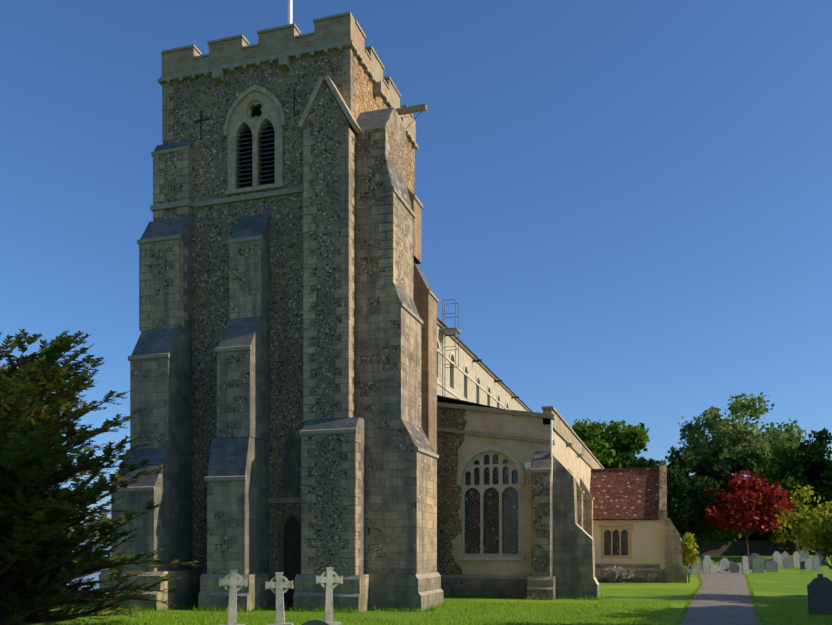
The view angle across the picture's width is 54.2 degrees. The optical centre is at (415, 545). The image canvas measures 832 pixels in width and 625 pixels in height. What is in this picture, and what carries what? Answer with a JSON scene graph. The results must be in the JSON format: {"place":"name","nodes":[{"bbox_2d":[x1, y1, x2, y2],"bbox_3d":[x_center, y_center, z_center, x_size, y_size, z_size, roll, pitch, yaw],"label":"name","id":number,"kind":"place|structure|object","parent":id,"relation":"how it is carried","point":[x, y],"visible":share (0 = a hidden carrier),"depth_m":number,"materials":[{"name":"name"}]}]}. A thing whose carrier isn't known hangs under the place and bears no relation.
{"place":"outdoors","nodes":[
{"label":"outdoors","id":0,"kind":"place"},
{"bbox_2d":[95,0,443,611],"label":"church tower","id":1,"kind":"structure","parent":0,"point":[282,358],"depth_m":30.40,"materials":[{"name":"grey stone"}]},
{"bbox_2d":[0,0,831,551],"label":"sky","id":2,"kind":"structure","parent":0,"point":[626,213],"materials":[{"name":"blue"}]},
{"bbox_2d":[20,552,831,624],"bbox_3d":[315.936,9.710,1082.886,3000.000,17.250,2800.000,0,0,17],"label":"ground","id":3,"kind":"structure","parent":0,"point":[784,585],"depth_m":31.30,"materials":[{"name":"green plant"}]},
{"bbox_2d":[0,328,199,624],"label":"yew tree","id":4,"kind":"object","parent":3,"relation":"on","point":[43,515],"visible":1,"depth_m":19.90,"materials":[{"name":"green plant"}]},
{"bbox_2d":[219,569,247,624],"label":"celtic cross","id":5,"kind":"object","parent":3,"relation":"on","point":[233,582],"visible":1,"depth_m":20.55,"materials":[{"name":"stone"}]},
{"bbox_2d":[265,572,292,624],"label":"celtic cross","id":6,"kind":"object","parent":3,"relation":"on","point":[279,584],"visible":1,"depth_m":20.86,"materials":[{"name":"stone"}]},
{"bbox_2d":[301,620,328,624],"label":"gravestone","id":7,"kind":"object","parent":3,"relation":"on","point":[314,622],"visible":1,"depth_m":12.43,"materials":[{"name":"stone"}]},
{"bbox_2d":[316,567,342,624],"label":"celtic cross","id":8,"kind":"object","parent":3,"relation":"on","point":[329,579],"visible":0.98,"depth_m":21.17,"materials":[{"name":"stone"}]},
{"bbox_2d":[437,299,604,599],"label":"church nave","id":9,"kind":"structure","parent":3,"relation":"on","point":[515,498],"depth_m":37.15,"materials":[{"name":"beige stone"}]},
{"bbox_2d":[572,418,651,468],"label":"chestnut tree","id":10,"kind":"object","parent":3,"relation":"on","point":[616,447],"visible":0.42,"depth_m":96.42,"materials":[{"name":"green plant"}]},
{"bbox_2d":[595,566,634,582],"bbox_3d":[12.561,1.945,51.387,2.542,1.392,1.384,0,0,17],"label":"lavender bush","id":11,"kind":"object","parent":3,"relation":"on","point":[619,574],"visible":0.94,"depth_m":51.10,"materials":[{"name":"grey plant"}]},
{"bbox_2d":[590,460,686,582],"bbox_3d":[14.802,-1.665,54.219,6.120,8.000,5.440,0,0,17],"label":"church porch","id":12,"kind":"object","parent":3,"relation":"on","point":[634,527],"visible":0.96,"depth_m":52.41,"materials":[{"name":"beige paint"}]},
{"bbox_2d":[638,459,670,499],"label":"tree","id":13,"kind":"object","parent":3,"relation":"on","point":[650,463],"visible":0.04,"depth_m":80.46,"materials":[{"name":"green plant"}]},
{"bbox_2d":[681,532,699,582],"bbox_3d":[17.417,0.866,51.831,1.252,3.539,1.417,0,0,-6],"label":"yellow shrub","id":14,"kind":"object","parent":3,"relation":"on","point":[690,552],"visible":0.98,"depth_m":51.55,"materials":[{"name":"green plant"}]},
{"bbox_2d":[667,468,719,562],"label":"tree","id":15,"kind":"object","parent":3,"relation":"on","point":[685,502],"visible":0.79,"depth_m":76.17,"materials":[{"name":"green plant"}]},
{"bbox_2d":[688,558,698,573],"bbox_3d":[21.651,1.579,63.450,0.858,1.407,0.100,-4,7,-12],"label":"gravestone","id":16,"kind":"object","parent":3,"relation":"on","point":[695,570],"visible":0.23,"depth_m":63.44,"materials":[{"name":"grey stone"}]},
{"bbox_2d":[696,556,701,569],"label":"gravestone","id":17,"kind":"object","parent":3,"relation":"on","point":[700,563],"visible":0.44,"depth_m":68.16,"materials":[{"name":"grey stone"}]},
{"bbox_2d":[667,456,741,502],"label":"dark tree","id":18,"kind":"object","parent":3,"relation":"on","point":[716,472],"visible":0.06,"depth_m":89.12,"materials":[{"name":"green plant"}]},
{"bbox_2d":[702,557,712,571],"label":"gravestone","id":19,"kind":"object","parent":3,"relation":"on","point":[707,562],"visible":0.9,"depth_m":65.60,"materials":[{"name":"grey stone"}]},
{"bbox_2d":[680,528,744,542],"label":"hedge tree","id":20,"kind":"object","parent":3,"relation":"on","point":[730,534],"visible":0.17,"depth_m":89.22,"materials":[{"name":"green plant"}]},
{"bbox_2d":[709,565,720,572],"bbox_3d":[23.879,1.870,64.914,0.938,0.704,0.100,-5,-6,-16],"label":"gravestone","id":21,"kind":"object","parent":3,"relation":"on","point":[714,568],"visible":0.83,"depth_m":64.87,"materials":[{"name":"grey stone"}]},
{"bbox_2d":[719,558,729,570],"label":"gravestone","id":22,"kind":"object","parent":3,"relation":"on","point":[724,564],"visible":0.92,"depth_m":66.64,"materials":[{"name":"grey stone"}]},
{"bbox_2d":[730,563,738,572],"bbox_3d":[25.377,1.801,64.676,0.663,0.824,0.100,4,-3,8],"label":"gravestone","id":23,"kind":"object","parent":3,"relation":"on","point":[734,567],"visible":0.9,"depth_m":64.63,"materials":[{"name":"grey stone"}]},
{"bbox_2d":[665,392,806,538],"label":"tree","id":24,"kind":"object","parent":3,"relation":"on","point":[734,443],"visible":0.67,"depth_m":92.70,"materials":[{"name":"green plant"}]},
{"bbox_2d":[742,556,748,572],"bbox_3d":[26.000,1.507,64.154,0.526,1.431,0.100,-1,-3,-16],"label":"gravestone","id":25,"kind":"object","parent":3,"relation":"on","point":[745,567],"visible":0.83,"depth_m":64.10,"materials":[{"name":"grey stone"}]},
{"bbox_2d":[699,469,799,562],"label":"red maple tree","id":26,"kind":"object","parent":3,"relation":"on","point":[742,509],"visible":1,"depth_m":74.29,"materials":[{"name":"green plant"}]},
{"bbox_2d":[749,555,755,569],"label":"gravestone","id":27,"kind":"object","parent":3,"relation":"on","point":[750,563],"visible":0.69,"depth_m":68.35,"materials":[{"name":"grey stone"}]},
{"bbox_2d":[752,556,763,572],"bbox_3d":[27.181,1.500,64.492,0.918,1.406,0.100,-3,9,-1],"label":"gravestone","id":28,"kind":"object","parent":3,"relation":"on","point":[757,564],"visible":0.83,"depth_m":64.45,"materials":[{"name":"grey stone"}]},
{"bbox_2d":[693,540,830,555],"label":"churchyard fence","id":29,"kind":"object","parent":3,"relation":"on","point":[729,548],"visible":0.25,"depth_m":90.95,"materials":[{"name":"brown wood"}]},
{"bbox_2d":[736,524,791,544],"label":"hedge tree","id":30,"kind":"object","parent":3,"relation":"on","point":[754,536],"visible":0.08,"depth_m":93.17,"materials":[{"name":"green plant"}]},
{"bbox_2d":[764,559,769,569],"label":"gravestone","id":31,"kind":"object","parent":3,"relation":"on","point":[766,560],"visible":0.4,"depth_m":67.92,"materials":[{"name":"grey stone"}]},
{"bbox_2d":[765,561,777,571],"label":"gravestone","id":32,"kind":"object","parent":3,"relation":"on","point":[771,566],"visible":0.94,"depth_m":65.64,"materials":[{"name":"grey stone"}]},
{"bbox_2d":[772,551,781,566],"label":"gravestone","id":33,"kind":"object","parent":3,"relation":"on","point":[776,556],"visible":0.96,"depth_m":70.80,"materials":[{"name":"grey stone"}]},
{"bbox_2d":[780,551,788,564],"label":"gravestone","id":34,"kind":"object","parent":3,"relation":"on","point":[784,554],"visible":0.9,"depth_m":72.54,"materials":[{"name":"grey stone"}]},
{"bbox_2d":[783,558,793,567],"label":"gravestone","id":35,"kind":"object","parent":3,"relation":"on","point":[788,562],"visible":0.9,"depth_m":69.33,"materials":[{"name":"grey stone"}]},
{"bbox_2d":[747,436,831,554],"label":"green tree","id":36,"kind":"object","parent":3,"relation":"on","point":[770,470],"visible":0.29,"depth_m":81.84,"materials":[{"name":"green plant"}]},
{"bbox_2d":[758,507,823,551],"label":"hedge tree","id":37,"kind":"object","parent":3,"relation":"on","point":[780,533],"visible":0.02,"depth_m":90.35,"materials":[{"name":"green plant"}]},
{"bbox_2d":[792,551,799,565],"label":"gravestone","id":38,"kind":"object","parent":3,"relation":"on","point":[795,557],"visible":0.94,"depth_m":71.89,"materials":[{"name":"grey stone"}]},
{"bbox_2d":[771,483,831,568],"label":"tree","id":39,"kind":"object","parent":3,"relation":"on","point":[818,530],"visible":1,"depth_m":35.28,"materials":[{"name":"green plant"}]},
{"bbox_2d":[799,558,805,568],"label":"gravestone","id":40,"kind":"object","parent":3,"relation":"on","point":[801,560],"visible":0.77,"depth_m":67.97,"materials":[{"name":"grey stone"}]},
{"bbox_2d":[799,550,808,558],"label":"gravestone","id":41,"kind":"object","parent":3,"relation":"on","point":[802,554],"visible":0.6,"depth_m":74.52,"materials":[{"name":"grey stone"}]},
{"bbox_2d":[780,427,831,511],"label":"green tree","id":42,"kind":"object","parent":3,"relation":"on","point":[814,452],"visible":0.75,"depth_m":80.00,"materials":[{"name":"green plant"}]},
{"bbox_2d":[804,557,812,568],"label":"gravestone","id":43,"kind":"object","parent":3,"relation":"on","point":[808,564],"visible":0.77,"depth_m":67.77,"materials":[{"name":"grey stone"}]},
{"bbox_2d":[812,556,819,570],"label":"gravestone","id":44,"kind":"object","parent":3,"relation":"on","point":[816,562],"visible":1,"depth_m":65.68,"materials":[{"name":"grey stone"}]},
{"bbox_2d":[807,574,831,614],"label":"headstone","id":45,"kind":"object","parent":3,"relation":"on","point":[819,589],"visible":0.94,"depth_m":27.39,"materials":[{"name":"stone"}]},
{"bbox_2d":[815,552,825,565],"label":"gravestone","id":46,"kind":"object","parent":3,"relation":"on","point":[820,557],"visible":0.42,"depth_m":71.04,"materials":[{"name":"grey stone"}]},
{"bbox_2d":[678,568,762,624],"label":"churchyard path","id":47,"kind":"structure","parent":0,"point":[722,598],"depth_m":32.72,"materials":[{"name":"grey concrete"}]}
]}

